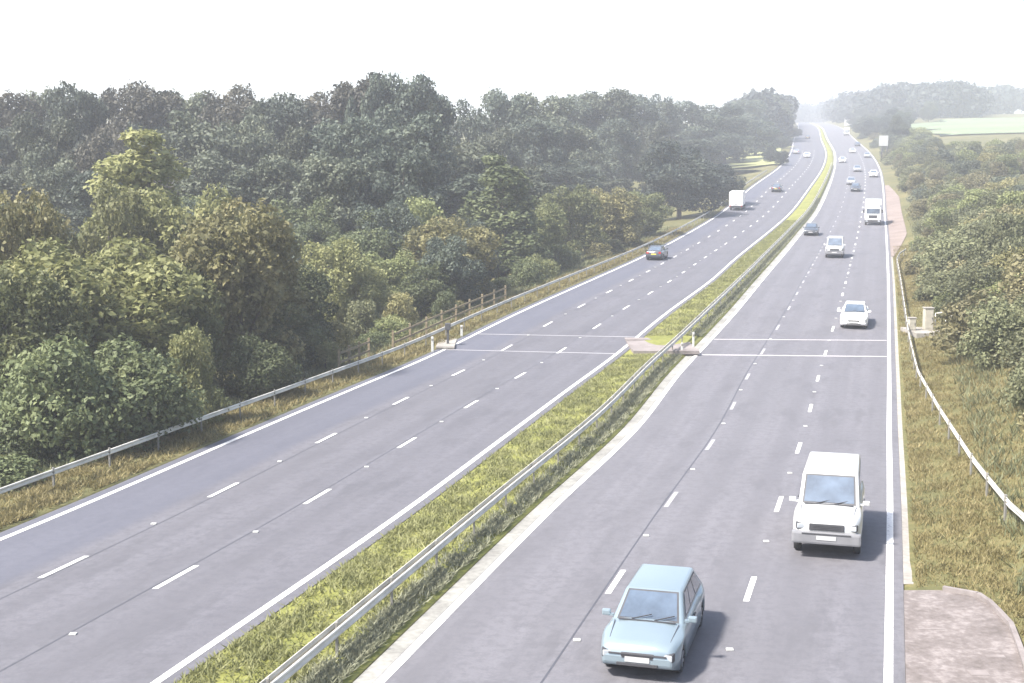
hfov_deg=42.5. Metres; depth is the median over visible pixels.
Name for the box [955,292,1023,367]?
scrub bush
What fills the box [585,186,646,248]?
broadleaf tree
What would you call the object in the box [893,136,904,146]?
hedge tree
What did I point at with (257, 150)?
woodland tree
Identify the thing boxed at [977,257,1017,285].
scrub bush
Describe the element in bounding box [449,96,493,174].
woodland tree
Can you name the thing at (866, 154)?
saloon car
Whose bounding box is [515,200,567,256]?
broadleaf tree
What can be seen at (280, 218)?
broadleaf tree
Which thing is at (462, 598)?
road markings
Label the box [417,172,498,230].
woodland tree
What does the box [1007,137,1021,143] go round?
scrub bush
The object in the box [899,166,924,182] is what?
scrub bush
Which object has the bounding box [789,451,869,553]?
van
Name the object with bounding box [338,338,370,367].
wooden fence
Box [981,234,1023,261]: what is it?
scrub bush
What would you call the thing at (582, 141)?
woodland tree
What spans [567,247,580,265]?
shrub
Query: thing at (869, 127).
verge tree
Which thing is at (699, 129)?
woodland tree
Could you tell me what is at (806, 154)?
saloon car
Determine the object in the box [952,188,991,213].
scrub bush
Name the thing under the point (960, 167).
scrub bush
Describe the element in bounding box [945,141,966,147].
hedge tree
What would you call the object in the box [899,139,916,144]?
hedge tree
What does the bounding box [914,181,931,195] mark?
scrub bush
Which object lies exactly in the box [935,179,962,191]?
scrub bush
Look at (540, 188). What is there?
woodland tree
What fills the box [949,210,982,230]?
scrub bush
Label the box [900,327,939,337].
cabinet plinth
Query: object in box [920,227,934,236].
scrub bush
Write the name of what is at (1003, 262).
scrub bush
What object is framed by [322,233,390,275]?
broadleaf tree
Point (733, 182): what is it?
broadleaf tree
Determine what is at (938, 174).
scrub bush
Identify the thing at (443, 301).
shrub
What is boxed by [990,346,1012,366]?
scrub bush
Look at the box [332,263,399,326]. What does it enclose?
broadleaf tree
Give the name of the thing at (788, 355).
trench lines
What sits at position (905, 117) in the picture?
verge tree
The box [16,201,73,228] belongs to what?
broadleaf tree
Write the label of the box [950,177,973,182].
scrub bush
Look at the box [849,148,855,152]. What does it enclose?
saloon car
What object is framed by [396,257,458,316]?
broadleaf tree
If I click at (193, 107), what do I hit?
woodland tree
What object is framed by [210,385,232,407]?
shrub
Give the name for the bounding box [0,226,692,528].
verge grass
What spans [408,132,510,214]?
woodland tree
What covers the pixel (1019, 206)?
scrub bush
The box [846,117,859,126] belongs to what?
verge tree
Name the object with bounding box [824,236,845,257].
offroad car
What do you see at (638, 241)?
shrub
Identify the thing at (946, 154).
hedge tree
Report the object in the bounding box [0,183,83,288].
broadleaf tree
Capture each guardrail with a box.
[0,170,766,493]
[260,165,831,682]
[896,249,1023,520]
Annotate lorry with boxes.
[844,127,849,135]
[863,199,882,224]
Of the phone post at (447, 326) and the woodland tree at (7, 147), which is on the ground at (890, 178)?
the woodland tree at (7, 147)
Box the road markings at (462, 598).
[0,124,892,682]
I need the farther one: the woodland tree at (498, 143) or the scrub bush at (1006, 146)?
the scrub bush at (1006, 146)
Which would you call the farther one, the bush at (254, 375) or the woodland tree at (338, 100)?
the woodland tree at (338, 100)
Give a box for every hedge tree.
[875,134,897,146]
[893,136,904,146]
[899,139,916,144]
[899,155,923,173]
[900,135,915,142]
[901,152,915,159]
[908,127,925,135]
[914,135,925,139]
[916,129,932,137]
[922,136,938,145]
[925,141,942,148]
[930,149,957,163]
[933,157,957,163]
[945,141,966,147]
[945,145,956,149]
[949,145,967,153]
[961,144,983,159]
[965,141,983,151]
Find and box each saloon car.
[646,245,667,259]
[771,184,782,191]
[803,152,810,157]
[803,223,819,234]
[838,157,846,162]
[838,301,870,327]
[846,177,856,184]
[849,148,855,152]
[850,183,860,191]
[853,165,861,171]
[864,152,870,157]
[869,170,878,176]
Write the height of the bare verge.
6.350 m
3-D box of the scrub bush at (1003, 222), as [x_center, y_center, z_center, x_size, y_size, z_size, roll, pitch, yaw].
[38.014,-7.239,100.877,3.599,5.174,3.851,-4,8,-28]
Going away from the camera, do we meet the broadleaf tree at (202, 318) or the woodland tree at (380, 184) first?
the broadleaf tree at (202, 318)
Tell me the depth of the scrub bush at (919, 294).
95.96 m
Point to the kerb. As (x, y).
(999, 612)
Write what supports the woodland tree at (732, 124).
on the ground at (890, 178)
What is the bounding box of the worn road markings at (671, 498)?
[664,154,849,506]
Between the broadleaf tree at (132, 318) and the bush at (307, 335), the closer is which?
the broadleaf tree at (132, 318)
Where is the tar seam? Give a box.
[0,216,836,682]
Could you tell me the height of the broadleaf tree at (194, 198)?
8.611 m
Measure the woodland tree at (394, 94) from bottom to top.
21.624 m
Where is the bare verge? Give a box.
[885,185,906,255]
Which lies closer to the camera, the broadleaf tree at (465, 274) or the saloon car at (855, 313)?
the saloon car at (855, 313)
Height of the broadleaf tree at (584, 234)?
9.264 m
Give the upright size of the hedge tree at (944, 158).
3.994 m
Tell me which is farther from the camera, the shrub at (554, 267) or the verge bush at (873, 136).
the verge bush at (873, 136)
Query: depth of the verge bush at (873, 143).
421.20 m
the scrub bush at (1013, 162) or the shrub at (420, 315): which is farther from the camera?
the scrub bush at (1013, 162)
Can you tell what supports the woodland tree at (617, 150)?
on the ground at (890, 178)
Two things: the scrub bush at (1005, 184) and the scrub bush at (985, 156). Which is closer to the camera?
the scrub bush at (1005, 184)
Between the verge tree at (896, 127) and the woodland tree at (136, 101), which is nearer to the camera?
the woodland tree at (136, 101)
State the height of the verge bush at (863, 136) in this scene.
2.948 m
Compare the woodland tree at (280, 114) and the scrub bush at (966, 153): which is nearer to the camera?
the woodland tree at (280, 114)
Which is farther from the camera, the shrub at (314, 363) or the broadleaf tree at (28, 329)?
the shrub at (314, 363)
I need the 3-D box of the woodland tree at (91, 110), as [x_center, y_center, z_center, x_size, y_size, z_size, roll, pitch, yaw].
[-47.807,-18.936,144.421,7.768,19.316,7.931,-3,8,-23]
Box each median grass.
[173,220,796,682]
[291,197,820,682]
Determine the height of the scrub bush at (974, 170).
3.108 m
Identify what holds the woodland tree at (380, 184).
on the ground at (890, 178)
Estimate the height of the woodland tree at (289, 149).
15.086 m
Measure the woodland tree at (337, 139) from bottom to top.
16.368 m
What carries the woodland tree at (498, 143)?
on the ground at (890, 178)
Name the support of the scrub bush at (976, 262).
on the ground at (890, 178)
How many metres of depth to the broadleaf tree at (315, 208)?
110.42 m
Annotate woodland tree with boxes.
[0,89,46,185]
[0,127,30,192]
[0,174,29,204]
[6,112,79,210]
[9,150,79,223]
[15,85,63,191]
[43,80,114,166]
[56,168,123,239]
[65,124,129,225]
[98,85,147,165]
[105,79,187,164]
[123,120,181,162]
[134,108,240,197]
[142,174,216,198]
[148,86,225,159]
[171,149,279,213]
[196,82,273,164]
[216,112,277,172]
[236,153,323,217]
[237,92,314,182]
[268,124,336,207]
[289,150,380,234]
[295,89,335,157]
[300,113,391,232]
[319,70,402,159]
[342,71,384,163]
[357,145,448,216]
[366,101,459,217]
[371,72,426,129]
[375,71,443,173]
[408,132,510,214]
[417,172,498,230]
[420,85,458,152]
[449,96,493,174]
[473,126,523,192]
[478,87,530,168]
[495,161,554,252]
[505,114,564,212]
[517,91,581,185]
[533,158,604,209]
[539,125,607,182]
[546,93,607,153]
[570,87,639,188]
[590,177,638,209]
[591,117,642,184]
[606,93,661,176]
[631,121,674,182]
[634,170,673,190]
[645,93,683,141]
[670,99,724,159]
[671,139,722,167]
[699,103,753,160]
[713,132,754,163]
[724,170,759,172]
[726,98,771,141]
[738,119,782,154]
[747,95,794,132]
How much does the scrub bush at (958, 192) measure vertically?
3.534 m
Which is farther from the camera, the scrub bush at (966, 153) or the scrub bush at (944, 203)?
the scrub bush at (966, 153)
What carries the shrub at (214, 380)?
on the ground at (890, 178)
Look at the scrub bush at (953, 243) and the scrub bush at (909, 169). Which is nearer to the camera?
the scrub bush at (953, 243)
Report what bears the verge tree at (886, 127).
on the ground at (890, 178)
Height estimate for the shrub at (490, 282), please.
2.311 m
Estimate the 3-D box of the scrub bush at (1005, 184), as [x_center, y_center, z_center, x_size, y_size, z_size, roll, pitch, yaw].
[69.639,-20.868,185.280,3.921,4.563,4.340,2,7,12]
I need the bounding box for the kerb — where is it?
[942,586,1023,670]
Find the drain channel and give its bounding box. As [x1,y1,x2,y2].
[353,123,834,682]
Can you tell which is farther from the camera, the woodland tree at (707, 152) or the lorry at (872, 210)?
the woodland tree at (707, 152)
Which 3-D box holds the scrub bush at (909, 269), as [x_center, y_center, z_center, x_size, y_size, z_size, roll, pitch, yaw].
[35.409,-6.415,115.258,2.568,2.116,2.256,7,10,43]
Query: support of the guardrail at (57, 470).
on the ground at (890, 178)
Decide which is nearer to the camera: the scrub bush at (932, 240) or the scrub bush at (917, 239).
the scrub bush at (932, 240)
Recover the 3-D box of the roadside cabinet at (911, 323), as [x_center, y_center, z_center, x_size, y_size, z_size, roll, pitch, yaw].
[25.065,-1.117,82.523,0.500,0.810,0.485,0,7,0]
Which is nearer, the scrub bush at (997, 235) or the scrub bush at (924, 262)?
the scrub bush at (997, 235)
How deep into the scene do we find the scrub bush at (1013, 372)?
55.90 m
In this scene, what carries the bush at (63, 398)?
on the ground at (890, 178)
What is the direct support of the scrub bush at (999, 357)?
on the ground at (890, 178)
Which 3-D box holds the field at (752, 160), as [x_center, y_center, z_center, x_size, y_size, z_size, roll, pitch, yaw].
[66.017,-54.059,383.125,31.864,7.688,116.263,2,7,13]
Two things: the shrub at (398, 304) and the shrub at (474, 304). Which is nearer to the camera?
the shrub at (398, 304)
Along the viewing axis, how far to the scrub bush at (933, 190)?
190.85 m
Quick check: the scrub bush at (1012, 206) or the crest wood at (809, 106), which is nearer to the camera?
the scrub bush at (1012, 206)
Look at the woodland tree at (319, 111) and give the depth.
159.03 m
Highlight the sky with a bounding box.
[0,0,1023,121]
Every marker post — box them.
[431,337,433,351]
[460,325,462,335]
[692,332,694,346]
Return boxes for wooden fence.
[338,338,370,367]
[392,285,506,347]
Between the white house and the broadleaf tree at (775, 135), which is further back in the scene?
the white house
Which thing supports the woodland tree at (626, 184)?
on the ground at (890, 178)
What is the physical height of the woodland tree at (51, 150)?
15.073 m
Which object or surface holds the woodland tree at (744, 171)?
on the ground at (890, 178)
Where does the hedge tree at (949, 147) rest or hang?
on the ground at (890, 178)
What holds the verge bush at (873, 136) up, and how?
on the ground at (890, 178)
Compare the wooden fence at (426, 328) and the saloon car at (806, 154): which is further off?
the saloon car at (806, 154)
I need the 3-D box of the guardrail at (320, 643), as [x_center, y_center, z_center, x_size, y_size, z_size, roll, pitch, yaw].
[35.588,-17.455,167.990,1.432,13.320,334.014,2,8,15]
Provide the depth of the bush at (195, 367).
55.22 m
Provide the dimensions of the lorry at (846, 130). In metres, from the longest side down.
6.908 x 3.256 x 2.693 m
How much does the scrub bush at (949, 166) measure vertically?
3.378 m
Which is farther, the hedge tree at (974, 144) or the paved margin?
the hedge tree at (974, 144)
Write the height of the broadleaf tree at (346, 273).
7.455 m
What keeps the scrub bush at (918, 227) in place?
on the ground at (890, 178)
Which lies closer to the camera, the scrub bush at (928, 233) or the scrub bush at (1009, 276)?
the scrub bush at (1009, 276)
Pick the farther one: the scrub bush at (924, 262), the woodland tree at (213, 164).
the woodland tree at (213, 164)
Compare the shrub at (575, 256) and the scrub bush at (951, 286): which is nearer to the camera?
the scrub bush at (951, 286)
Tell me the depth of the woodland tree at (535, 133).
194.81 m
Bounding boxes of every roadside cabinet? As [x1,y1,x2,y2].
[907,317,916,329]
[922,307,934,329]
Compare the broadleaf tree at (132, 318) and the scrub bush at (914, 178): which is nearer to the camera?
the broadleaf tree at (132, 318)
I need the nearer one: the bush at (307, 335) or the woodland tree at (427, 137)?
the bush at (307, 335)
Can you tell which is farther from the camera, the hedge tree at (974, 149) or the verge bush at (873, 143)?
the verge bush at (873, 143)
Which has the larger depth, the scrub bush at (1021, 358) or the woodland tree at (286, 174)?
the woodland tree at (286, 174)
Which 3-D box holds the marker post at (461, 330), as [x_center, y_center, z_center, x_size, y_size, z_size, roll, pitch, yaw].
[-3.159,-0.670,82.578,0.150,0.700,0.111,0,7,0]
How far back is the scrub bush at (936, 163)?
239.69 m
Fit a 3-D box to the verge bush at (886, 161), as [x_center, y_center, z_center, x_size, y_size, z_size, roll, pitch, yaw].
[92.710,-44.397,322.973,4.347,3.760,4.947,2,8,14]
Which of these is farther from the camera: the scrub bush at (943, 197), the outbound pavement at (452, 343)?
the scrub bush at (943, 197)
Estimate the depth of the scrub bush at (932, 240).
112.11 m
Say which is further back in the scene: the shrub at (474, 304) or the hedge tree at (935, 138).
the hedge tree at (935, 138)
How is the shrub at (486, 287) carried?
on the ground at (890, 178)
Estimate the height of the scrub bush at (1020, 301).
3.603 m
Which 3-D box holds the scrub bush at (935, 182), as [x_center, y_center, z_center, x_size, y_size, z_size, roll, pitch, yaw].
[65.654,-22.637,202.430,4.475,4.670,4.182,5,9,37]
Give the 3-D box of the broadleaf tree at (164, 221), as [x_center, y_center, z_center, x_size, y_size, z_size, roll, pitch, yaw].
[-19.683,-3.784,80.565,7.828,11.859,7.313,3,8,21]
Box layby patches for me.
[919,628,1005,674]
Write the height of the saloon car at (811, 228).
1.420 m
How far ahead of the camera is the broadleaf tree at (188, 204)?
98.79 m
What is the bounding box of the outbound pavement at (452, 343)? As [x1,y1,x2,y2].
[436,339,456,347]
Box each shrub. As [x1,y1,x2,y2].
[0,404,72,474]
[0,454,46,493]
[47,429,121,459]
[196,372,227,396]
[201,382,225,397]
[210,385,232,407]
[284,362,309,377]
[303,349,324,369]
[317,320,357,355]
[342,299,385,340]
[355,331,390,349]
[368,314,409,340]
[379,291,419,331]
[410,297,433,319]
[426,299,465,317]
[430,290,459,320]
[456,296,478,309]
[476,273,493,299]
[484,281,497,298]
[492,277,511,293]
[507,259,544,287]
[520,253,552,279]
[537,255,561,278]
[544,244,576,271]
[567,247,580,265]
[585,239,612,258]
[592,229,611,250]
[595,238,611,253]
[607,239,624,252]
[618,234,642,246]
[640,224,655,237]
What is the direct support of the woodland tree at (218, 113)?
on the ground at (890, 178)
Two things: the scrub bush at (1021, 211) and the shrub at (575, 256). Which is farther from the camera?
the shrub at (575, 256)
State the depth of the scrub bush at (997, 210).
124.42 m
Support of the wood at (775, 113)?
on the ground at (890, 178)
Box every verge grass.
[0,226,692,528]
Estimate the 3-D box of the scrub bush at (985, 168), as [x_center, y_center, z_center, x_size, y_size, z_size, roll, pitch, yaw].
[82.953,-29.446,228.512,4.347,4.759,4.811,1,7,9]
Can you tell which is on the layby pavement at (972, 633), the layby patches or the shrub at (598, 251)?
the layby patches
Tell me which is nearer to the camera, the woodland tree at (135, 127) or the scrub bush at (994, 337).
the scrub bush at (994, 337)
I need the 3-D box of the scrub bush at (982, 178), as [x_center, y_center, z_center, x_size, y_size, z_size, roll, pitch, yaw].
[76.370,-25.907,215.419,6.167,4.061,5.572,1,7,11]
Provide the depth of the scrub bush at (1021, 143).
280.92 m
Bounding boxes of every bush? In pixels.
[0,333,137,465]
[73,332,208,454]
[147,322,228,429]
[211,331,304,401]
[236,301,327,371]
[305,340,338,371]
[857,133,867,138]
[868,132,876,139]
[869,139,877,147]
[881,153,896,164]
[891,159,902,169]
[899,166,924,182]
[899,177,911,188]
[902,257,922,274]
[904,172,927,193]
[905,185,927,202]
[905,198,931,216]
[908,236,925,250]
[908,238,924,250]
[909,267,929,283]
[910,231,960,267]
[912,220,923,232]
[912,278,941,300]
[913,236,992,285]
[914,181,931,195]
[915,189,930,201]
[920,206,937,232]
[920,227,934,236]
[921,155,942,171]
[921,184,945,199]
[922,207,957,235]
[922,245,975,267]
[922,267,959,296]
[924,244,979,291]
[924,288,1017,353]
[925,165,948,177]
[925,179,946,188]
[925,190,961,209]
[926,193,960,210]
[927,159,948,177]
[929,167,947,180]
[930,291,955,319]
[931,198,963,207]
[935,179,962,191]
[937,265,1005,316]
[940,259,971,280]
[942,190,964,197]
[943,163,967,177]
[943,183,967,192]
[944,264,996,297]
[947,158,971,176]
[948,219,990,240]
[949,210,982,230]
[949,255,994,284]
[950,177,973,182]
[950,203,980,227]
[952,178,976,193]
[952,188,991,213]
[954,142,970,148]
[955,147,978,161]
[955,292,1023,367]
[957,218,981,227]
[958,209,984,222]
[959,221,990,242]
[960,171,993,185]
[967,277,1007,311]
[968,169,985,178]
[969,160,981,168]
[970,152,1002,170]
[970,227,1017,266]
[970,310,1023,366]
[971,204,996,214]
[975,204,1011,224]
[977,189,1010,208]
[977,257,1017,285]
[978,158,1002,175]
[981,207,1013,224]
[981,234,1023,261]
[983,182,1002,190]
[984,147,1008,156]
[986,320,1020,363]
[987,138,1004,145]
[987,213,1023,240]
[989,161,1008,177]
[989,176,1009,182]
[989,245,1023,279]
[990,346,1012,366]
[991,190,1023,209]
[992,351,1023,363]
[994,154,1021,175]
[997,252,1023,296]
[998,329,1023,368]
[999,177,1018,189]
[1000,143,1014,154]
[1001,363,1023,407]
[1003,203,1017,212]
[1005,185,1023,197]
[1005,359,1023,387]
[1006,174,1022,181]
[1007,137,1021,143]
[1008,175,1023,182]
[1008,214,1023,235]
[1009,206,1023,216]
[1010,294,1023,311]
[1012,157,1023,172]
[1014,203,1023,212]
[1015,139,1023,151]
[1017,413,1023,428]
[1018,149,1023,163]
[1019,353,1023,381]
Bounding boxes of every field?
[716,146,793,167]
[911,117,1023,135]
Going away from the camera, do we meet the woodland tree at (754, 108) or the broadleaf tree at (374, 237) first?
the broadleaf tree at (374, 237)
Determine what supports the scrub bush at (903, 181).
on the ground at (890, 178)
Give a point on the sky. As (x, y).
(702, 52)
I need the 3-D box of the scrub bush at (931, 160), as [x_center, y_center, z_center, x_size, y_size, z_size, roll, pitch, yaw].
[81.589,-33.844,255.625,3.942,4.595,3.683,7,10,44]
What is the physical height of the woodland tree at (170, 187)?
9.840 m
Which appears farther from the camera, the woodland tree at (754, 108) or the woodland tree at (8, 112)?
the woodland tree at (754, 108)
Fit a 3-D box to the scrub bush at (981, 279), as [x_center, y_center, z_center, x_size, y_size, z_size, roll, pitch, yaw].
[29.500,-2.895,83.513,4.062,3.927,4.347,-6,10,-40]
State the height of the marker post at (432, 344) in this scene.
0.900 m
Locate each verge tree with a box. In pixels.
[837,109,848,121]
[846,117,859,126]
[853,116,872,132]
[861,121,884,135]
[882,107,898,118]
[883,119,910,129]
[888,114,909,137]
[891,111,914,124]
[900,107,918,119]
[920,100,938,121]
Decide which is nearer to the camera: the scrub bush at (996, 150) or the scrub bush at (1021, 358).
the scrub bush at (1021, 358)
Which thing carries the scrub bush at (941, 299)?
on the ground at (890, 178)
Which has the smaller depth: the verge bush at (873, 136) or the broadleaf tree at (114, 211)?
the broadleaf tree at (114, 211)
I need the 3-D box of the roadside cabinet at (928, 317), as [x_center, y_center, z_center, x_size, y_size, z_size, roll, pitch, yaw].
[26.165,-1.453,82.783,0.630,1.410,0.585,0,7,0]
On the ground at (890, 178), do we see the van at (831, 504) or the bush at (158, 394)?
the bush at (158, 394)
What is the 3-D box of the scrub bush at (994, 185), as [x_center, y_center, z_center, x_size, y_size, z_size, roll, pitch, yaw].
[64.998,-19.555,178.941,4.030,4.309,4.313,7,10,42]
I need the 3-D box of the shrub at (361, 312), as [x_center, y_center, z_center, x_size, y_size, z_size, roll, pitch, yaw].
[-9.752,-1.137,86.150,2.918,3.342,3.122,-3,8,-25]
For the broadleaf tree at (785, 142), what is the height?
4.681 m
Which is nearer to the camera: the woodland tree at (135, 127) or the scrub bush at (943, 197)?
the woodland tree at (135, 127)
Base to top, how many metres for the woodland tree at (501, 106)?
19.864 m
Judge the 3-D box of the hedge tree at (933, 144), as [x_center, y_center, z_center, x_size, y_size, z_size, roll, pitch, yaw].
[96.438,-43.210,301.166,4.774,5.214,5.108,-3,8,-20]
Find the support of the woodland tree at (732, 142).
on the ground at (890, 178)
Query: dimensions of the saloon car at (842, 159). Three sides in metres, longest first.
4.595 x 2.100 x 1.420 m
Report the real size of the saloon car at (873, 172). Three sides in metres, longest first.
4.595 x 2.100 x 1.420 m
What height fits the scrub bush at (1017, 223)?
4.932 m
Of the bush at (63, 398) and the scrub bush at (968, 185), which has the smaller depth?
the bush at (63, 398)
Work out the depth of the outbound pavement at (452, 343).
79.02 m
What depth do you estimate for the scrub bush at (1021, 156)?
241.57 m
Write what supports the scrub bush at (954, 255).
on the ground at (890, 178)
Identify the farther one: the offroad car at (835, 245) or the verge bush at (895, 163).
the verge bush at (895, 163)
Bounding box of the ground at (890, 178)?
[0,114,1023,682]
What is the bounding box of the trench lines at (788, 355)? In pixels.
[699,339,886,356]
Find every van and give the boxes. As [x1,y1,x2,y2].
[729,190,744,209]
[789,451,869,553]
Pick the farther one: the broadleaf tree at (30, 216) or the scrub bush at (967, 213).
the scrub bush at (967, 213)
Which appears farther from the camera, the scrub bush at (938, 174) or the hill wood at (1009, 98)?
the hill wood at (1009, 98)
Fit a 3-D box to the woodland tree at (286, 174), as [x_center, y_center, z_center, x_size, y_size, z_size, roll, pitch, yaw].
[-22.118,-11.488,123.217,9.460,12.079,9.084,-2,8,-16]
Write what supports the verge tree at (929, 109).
on the ground at (890, 178)
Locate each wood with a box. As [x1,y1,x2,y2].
[723,87,799,136]
[784,90,864,122]
[795,89,870,122]
[851,79,995,117]
[980,84,1023,114]
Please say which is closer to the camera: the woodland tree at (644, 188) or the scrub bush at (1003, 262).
the scrub bush at (1003, 262)
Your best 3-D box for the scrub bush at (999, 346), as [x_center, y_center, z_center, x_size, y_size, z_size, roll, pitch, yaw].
[24.810,0.265,65.223,2.542,2.784,2.834,-2,7,-13]
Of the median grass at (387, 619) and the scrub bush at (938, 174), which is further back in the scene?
the scrub bush at (938, 174)
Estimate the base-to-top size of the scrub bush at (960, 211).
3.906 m
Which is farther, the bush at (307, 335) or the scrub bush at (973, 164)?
the scrub bush at (973, 164)
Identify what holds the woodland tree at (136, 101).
on the ground at (890, 178)
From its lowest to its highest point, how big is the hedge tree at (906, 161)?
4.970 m
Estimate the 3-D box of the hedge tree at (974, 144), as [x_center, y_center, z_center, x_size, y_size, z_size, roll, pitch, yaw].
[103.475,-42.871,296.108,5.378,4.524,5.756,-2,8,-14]
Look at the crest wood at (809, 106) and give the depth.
1232.16 m
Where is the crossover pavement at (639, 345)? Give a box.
[625,338,699,353]
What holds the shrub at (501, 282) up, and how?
on the ground at (890, 178)
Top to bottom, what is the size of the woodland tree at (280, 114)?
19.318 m
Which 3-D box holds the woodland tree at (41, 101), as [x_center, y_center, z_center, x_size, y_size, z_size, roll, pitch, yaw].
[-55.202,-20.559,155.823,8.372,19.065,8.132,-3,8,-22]
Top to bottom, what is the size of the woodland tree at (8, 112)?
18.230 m
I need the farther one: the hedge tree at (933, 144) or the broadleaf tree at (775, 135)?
the broadleaf tree at (775, 135)
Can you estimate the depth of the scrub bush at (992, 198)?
141.34 m
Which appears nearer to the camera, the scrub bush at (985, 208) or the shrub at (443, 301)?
the shrub at (443, 301)
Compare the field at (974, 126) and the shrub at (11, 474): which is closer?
the shrub at (11, 474)
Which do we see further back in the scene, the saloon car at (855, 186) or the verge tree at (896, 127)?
the verge tree at (896, 127)
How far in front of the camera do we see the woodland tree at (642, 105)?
286.97 m
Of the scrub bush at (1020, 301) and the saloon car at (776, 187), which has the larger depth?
the saloon car at (776, 187)
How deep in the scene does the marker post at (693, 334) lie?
78.07 m
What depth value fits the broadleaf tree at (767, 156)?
340.66 m
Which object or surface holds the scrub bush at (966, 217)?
on the ground at (890, 178)
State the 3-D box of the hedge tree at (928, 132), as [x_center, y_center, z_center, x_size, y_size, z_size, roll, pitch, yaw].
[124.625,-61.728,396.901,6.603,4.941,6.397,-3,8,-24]
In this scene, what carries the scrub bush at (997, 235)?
on the ground at (890, 178)
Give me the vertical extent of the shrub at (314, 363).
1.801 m
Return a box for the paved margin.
[891,256,913,583]
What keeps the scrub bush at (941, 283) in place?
on the ground at (890, 178)
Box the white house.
[844,119,851,125]
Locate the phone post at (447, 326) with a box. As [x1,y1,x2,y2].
[445,323,450,343]
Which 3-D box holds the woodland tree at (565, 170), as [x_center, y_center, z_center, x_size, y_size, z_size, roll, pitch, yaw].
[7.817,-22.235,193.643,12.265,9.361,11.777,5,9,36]
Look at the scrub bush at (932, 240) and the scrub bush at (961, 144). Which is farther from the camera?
the scrub bush at (961, 144)
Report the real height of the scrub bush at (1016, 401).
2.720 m
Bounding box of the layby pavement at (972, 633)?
[904,590,1023,682]
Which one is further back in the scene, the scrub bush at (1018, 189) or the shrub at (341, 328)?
the scrub bush at (1018, 189)
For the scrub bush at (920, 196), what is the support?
on the ground at (890, 178)
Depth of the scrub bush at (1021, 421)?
47.05 m
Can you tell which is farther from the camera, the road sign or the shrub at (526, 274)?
the road sign
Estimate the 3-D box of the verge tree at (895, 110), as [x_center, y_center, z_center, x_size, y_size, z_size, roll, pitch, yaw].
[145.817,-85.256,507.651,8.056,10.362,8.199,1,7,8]
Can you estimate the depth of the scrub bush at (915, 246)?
140.55 m
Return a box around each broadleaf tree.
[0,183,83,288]
[0,233,205,383]
[0,260,30,384]
[0,264,93,417]
[1,202,55,240]
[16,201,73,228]
[69,179,162,340]
[78,126,192,305]
[113,260,225,384]
[133,182,254,320]
[167,196,311,374]
[180,193,201,208]
[180,199,196,219]
[257,261,338,348]
[262,222,327,272]
[267,211,318,227]
[269,196,345,238]
[291,218,345,268]
[300,235,378,330]
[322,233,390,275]
[328,227,395,266]
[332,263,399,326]
[348,197,423,258]
[355,207,424,256]
[356,250,421,307]
[377,195,447,254]
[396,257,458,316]
[401,214,503,296]
[415,234,487,304]
[453,217,501,281]
[455,153,553,284]
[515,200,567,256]
[535,183,603,253]
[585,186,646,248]
[626,190,675,234]
[636,139,728,218]
[694,162,748,204]
[758,127,782,142]
[761,147,776,161]
[773,150,788,165]
[774,136,793,148]
[785,127,802,138]
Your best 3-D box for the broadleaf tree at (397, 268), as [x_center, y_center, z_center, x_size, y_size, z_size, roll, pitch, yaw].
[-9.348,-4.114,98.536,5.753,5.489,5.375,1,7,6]
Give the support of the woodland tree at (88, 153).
on the ground at (890, 178)
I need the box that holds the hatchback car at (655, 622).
[601,564,704,671]
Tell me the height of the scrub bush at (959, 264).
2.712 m
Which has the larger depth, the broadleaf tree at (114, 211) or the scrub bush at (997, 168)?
the scrub bush at (997, 168)
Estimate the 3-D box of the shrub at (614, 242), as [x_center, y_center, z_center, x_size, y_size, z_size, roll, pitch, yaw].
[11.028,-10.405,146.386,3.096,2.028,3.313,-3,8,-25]
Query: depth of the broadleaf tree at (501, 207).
120.14 m
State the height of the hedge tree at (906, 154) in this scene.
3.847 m
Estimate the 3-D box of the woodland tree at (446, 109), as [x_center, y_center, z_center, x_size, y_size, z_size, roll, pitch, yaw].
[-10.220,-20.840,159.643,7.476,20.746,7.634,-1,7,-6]
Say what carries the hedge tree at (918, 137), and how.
on the ground at (890, 178)
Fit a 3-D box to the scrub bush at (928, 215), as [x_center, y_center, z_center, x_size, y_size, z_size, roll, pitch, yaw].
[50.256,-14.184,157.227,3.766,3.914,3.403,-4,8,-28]
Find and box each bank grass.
[893,244,1023,637]
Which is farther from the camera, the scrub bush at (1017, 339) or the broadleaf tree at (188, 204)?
the broadleaf tree at (188, 204)
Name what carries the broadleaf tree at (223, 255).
on the ground at (890, 178)
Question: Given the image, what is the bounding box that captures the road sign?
[879,136,887,159]
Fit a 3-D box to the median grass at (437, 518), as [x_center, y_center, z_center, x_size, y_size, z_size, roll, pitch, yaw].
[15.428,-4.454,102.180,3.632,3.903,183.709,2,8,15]

